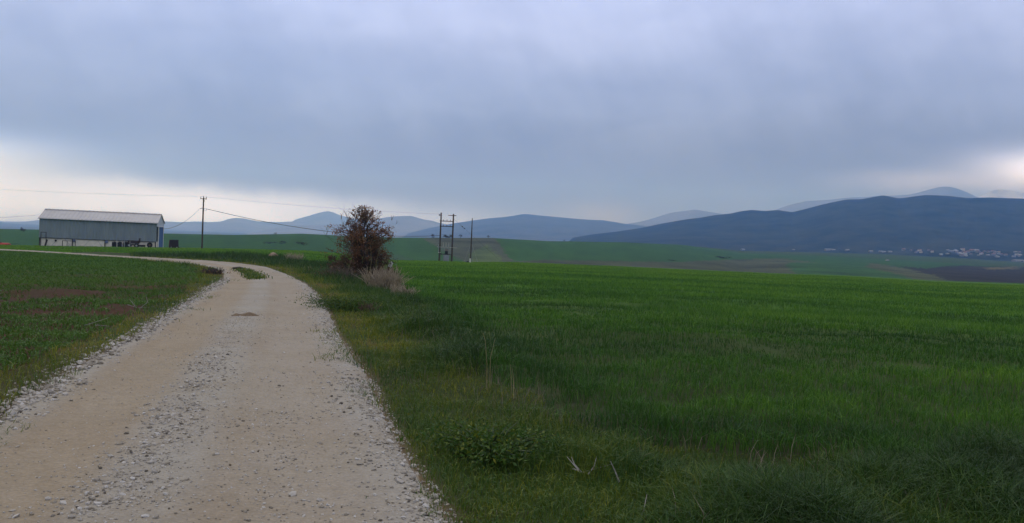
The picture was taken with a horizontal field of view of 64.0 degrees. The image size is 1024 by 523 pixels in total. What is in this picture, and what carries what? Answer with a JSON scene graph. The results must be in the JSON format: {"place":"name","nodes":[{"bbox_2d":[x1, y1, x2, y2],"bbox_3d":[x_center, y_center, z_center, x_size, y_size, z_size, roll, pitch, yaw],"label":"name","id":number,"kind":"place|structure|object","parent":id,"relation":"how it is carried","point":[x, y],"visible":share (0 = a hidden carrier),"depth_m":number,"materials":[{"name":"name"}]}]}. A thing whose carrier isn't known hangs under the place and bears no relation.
{"place":"outdoors","nodes":[
{"label":"outdoors","id":0,"kind":"place"},
{"bbox_2d":[0,218,328,232],"bbox_3d":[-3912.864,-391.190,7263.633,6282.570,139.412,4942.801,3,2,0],"label":"distant hills","id":1,"kind":"structure","parent":0,"point":[238,225],"depth_m":7524.66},
{"bbox_2d":[169,240,179,247],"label":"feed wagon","id":2,"kind":"object","parent":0,"point":[173,244],"visible":0.88,"depth_m":136.53,"materials":[{"name":"metal"}]},
{"bbox_2d":[0,249,462,522],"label":"road","id":3,"kind":"structure","parent":0,"point":[281,289],"depth_m":6.72,"materials":[{"name":"beige gravel"}]},
{"bbox_2d":[231,312,258,315],"bbox_3d":[-5.190,1.033,15.979,0.586,0.107,0.476,3,2,31],"label":"dirt clod","id":4,"kind":"object","parent":3,"relation":"on","point":[246,314],"visible":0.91,"depth_m":15.90,"materials":[{"name":"beige soil"}]},
{"bbox_2d":[229,267,272,279],"bbox_3d":[-11.334,0.460,35.781,1.484,0.386,11.453,2,2,-22],"label":"grass patch","id":5,"kind":"object","parent":3,"relation":"on","point":[251,273],"visible":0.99,"depth_m":33.63,"materials":[{"name":"green plant"}]},
{"bbox_2d":[294,211,357,224],"bbox_3d":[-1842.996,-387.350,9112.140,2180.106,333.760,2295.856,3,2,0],"label":"distant peak","id":6,"kind":"structure","parent":0,"point":[328,217],"depth_m":9027.18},
{"bbox_2d":[247,216,446,237],"bbox_3d":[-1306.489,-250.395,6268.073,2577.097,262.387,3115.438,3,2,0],"label":"rounded hill","id":7,"kind":"structure","parent":0,"point":[404,225],"depth_m":6165.21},
{"bbox_2d":[0,249,1023,522],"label":"grass","id":8,"kind":"structure","parent":0,"point":[984,467],"depth_m":5.98,"materials":[{"name":"green plant"}]},
{"bbox_2d":[0,222,1023,522],"bbox_3d":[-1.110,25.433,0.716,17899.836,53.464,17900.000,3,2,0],"label":"ground","id":9,"kind":"structure","parent":0,"point":[920,268],"depth_m":16.88,"materials":[{"name":"green plant"}]},
{"bbox_2d":[0,250,198,369],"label":"leafy crop","id":10,"kind":"object","parent":9,"relation":"on","point":[34,257],"visible":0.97,"depth_m":22.30,"materials":[{"name":"green plant"}]},
{"bbox_2d":[38,208,164,247],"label":"barn","id":11,"kind":"structure","parent":9,"relation":"on","point":[85,228],"depth_m":142.48,"materials":[{"name":"metal"}]},
{"bbox_2d":[159,227,162,246],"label":"door","id":12,"kind":"structure","parent":11,"relation":"in","point":[160,228],"depth_m":148.03,"materials":[{"name":"blue paint"}]},
{"bbox_2d":[127,238,144,246],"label":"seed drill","id":13,"kind":"object","parent":9,"relation":"on","point":[133,242],"visible":0.91,"depth_m":141.82,"materials":[{"name":"metal"}]},
{"bbox_2d":[200,196,206,247],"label":"utility pole","id":14,"kind":"object","parent":9,"relation":"on","point":[203,208],"visible":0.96,"depth_m":132.84,"materials":[{"name":"brown wood"}]},
{"bbox_2d":[1,189,202,196],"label":"overhead wire","id":15,"kind":"object","parent":14,"relation":"attached to","point":[118,194],"visible":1,"depth_m":136.78,"materials":[{"name":"metal"}]},
{"bbox_2d":[212,197,427,213],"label":"overhead wire","id":16,"kind":"object","parent":14,"relation":"attached to","point":[311,206],"visible":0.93,"depth_m":144.50,"materials":[{"name":"metal"}]},
{"bbox_2d":[208,209,438,235],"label":"power cable","id":17,"kind":"object","parent":14,"relation":"attached to","point":[275,223],"visible":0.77,"depth_m":141.08,"materials":[{"name":"black metal"}]},
{"bbox_2d":[194,266,242,273],"bbox_3d":[-12.867,0.368,35.189,2.080,0.412,2.242,3,2,0],"label":"dry shrub","id":18,"kind":"object","parent":9,"relation":"on","point":[212,271],"visible":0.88,"depth_m":34.97,"materials":[{"name":"plant"}]},
{"bbox_2d":[283,252,304,259],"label":"dry shrub","id":19,"kind":"object","parent":9,"relation":"on","point":[292,255],"visible":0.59,"depth_m":66.75,"materials":[{"name":"beige plant"}]},
{"bbox_2d":[311,264,366,278],"bbox_3d":[-7.257,0.463,34.749,3.255,0.711,3.213,3,2,0],"label":"dry shrub","id":20,"kind":"object","parent":9,"relation":"on","point":[346,271],"visible":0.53,"depth_m":34.68,"materials":[{"name":"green plant"}]},
{"bbox_2d":[295,292,399,310],"bbox_3d":[-3.894,0.925,18.759,2.618,0.447,2.355,1,2,-40],"label":"leafy weed","id":21,"kind":"object","parent":9,"relation":"on","point":[346,303],"visible":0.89,"depth_m":18.57,"materials":[{"name":"green plant"}]},
{"bbox_2d":[321,197,397,277],"bbox_3d":[-7.179,-1.364,39.783,3.914,4.480,3.581,2,2,-31],"label":"brown tree","id":22,"kind":"object","parent":9,"relation":"on","point":[366,244],"visible":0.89,"depth_m":39.46,"materials":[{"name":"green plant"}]},
{"bbox_2d":[358,301,382,312],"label":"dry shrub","id":23,"kind":"object","parent":9,"relation":"on","point":[367,306],"visible":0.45,"depth_m":18.37,"materials":[{"name":"plant"}]},
{"bbox_2d":[351,265,415,288],"bbox_3d":[-5.021,0.564,31.934,2.032,0.974,2.100,1,2,-44],"label":"dry shrub","id":24,"kind":"object","parent":9,"relation":"on","point":[383,280],"visible":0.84,"depth_m":31.68,"materials":[{"name":"beige plant"}]},
{"bbox_2d":[386,282,418,295],"bbox_3d":[-3.509,0.885,26.662,1.169,0.521,1.135,3,2,0],"label":"dry shrub","id":25,"kind":"object","parent":9,"relation":"on","point":[401,289],"visible":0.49,"depth_m":26.52,"materials":[{"name":"beige plant"}]},
{"bbox_2d":[438,213,456,260],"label":"transformer pole","id":26,"kind":"object","parent":9,"relation":"on","point":[446,256],"visible":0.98,"depth_m":165.78,"materials":[{"name":"brown wood"}]},
{"bbox_2d":[466,218,477,261],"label":"field pole","id":27,"kind":"object","parent":9,"relation":"on","point":[470,247],"visible":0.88,"depth_m":168.87,"materials":[{"name":"brown wood"}]},
{"bbox_2d":[400,409,567,469],"bbox_3d":[-0.215,1.428,6.475,1.368,0.249,1.492,3,2,0],"label":"leafy weed","id":28,"kind":"object","parent":9,"relation":"on","point":[484,440],"visible":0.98,"depth_m":6.43,"materials":[{"name":"green plant"}]},
{"bbox_2d":[483,333,494,389],"bbox_3d":[-0.288,1.129,9.231,0.172,0.636,0.121,3,2,24],"label":"dry stalk","id":29,"kind":"object","parent":9,"relation":"on","point":[486,362],"visible":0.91,"depth_m":9.21,"materials":[{"name":"plant"}]},
{"bbox_2d":[0,244,1023,462],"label":"crop","id":30,"kind":"object","parent":9,"relation":"on","point":[438,269],"visible":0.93,"depth_m":14.58,"materials":[{"name":"green plant"}]},
{"bbox_2d":[510,364,513,398],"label":"dry stalk","id":31,"kind":"object","parent":9,"relation":"on","point":[511,383],"visible":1,"depth_m":8.79,"materials":[{"name":"plant"}]},
{"bbox_2d":[80,254,966,522],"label":"dry weeds","id":32,"kind":"object","parent":9,"relation":"on","point":[549,413],"visible":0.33,"depth_m":8.06,"materials":[{"name":"plant"}]},
{"bbox_2d":[567,456,609,474],"bbox_3d":[0.582,1.507,6.089,0.342,0.113,0.188,3,2,0],"label":"dead branch","id":33,"kind":"object","parent":9,"relation":"on","point":[576,467],"visible":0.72,"depth_m":6.07,"materials":[{"name":"grey wood"}]},
{"bbox_2d":[0,0,1023,223],"label":"sky","id":34,"kind":"structure","parent":0,"point":[620,111],"materials":[{"name":"grey"}]},
{"bbox_2d":[401,214,647,240],"bbox_3d":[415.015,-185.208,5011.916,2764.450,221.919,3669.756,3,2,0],"label":"long hill","id":35,"kind":"structure","parent":0,"point":[533,227],"depth_m":4814.74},
{"bbox_2d":[629,210,720,225],"bbox_3d":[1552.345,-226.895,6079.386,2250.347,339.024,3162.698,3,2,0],"label":"misty hill","id":36,"kind":"structure","parent":0,"point":[678,216],"depth_m":6405.05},
{"bbox_2d":[570,195,1023,260],"bbox_3d":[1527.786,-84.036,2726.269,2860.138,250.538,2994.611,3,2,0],"label":"dark mountain","id":37,"kind":"structure","parent":0,"point":[938,224],"depth_m":2256.54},
{"bbox_2d":[777,187,978,211],"bbox_3d":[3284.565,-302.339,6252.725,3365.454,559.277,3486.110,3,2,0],"label":"hazy mountain","id":38,"kind":"structure","parent":0,"point":[948,191],"depth_m":6432.68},
{"bbox_2d":[979,189,1023,198],"bbox_3d":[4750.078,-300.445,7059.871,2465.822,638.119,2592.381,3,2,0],"label":"snowy mountain","id":39,"kind":"structure","parent":0,"point":[999,193],"depth_m":7238.18,"materials":[{"name":"white snow"}]}
]}

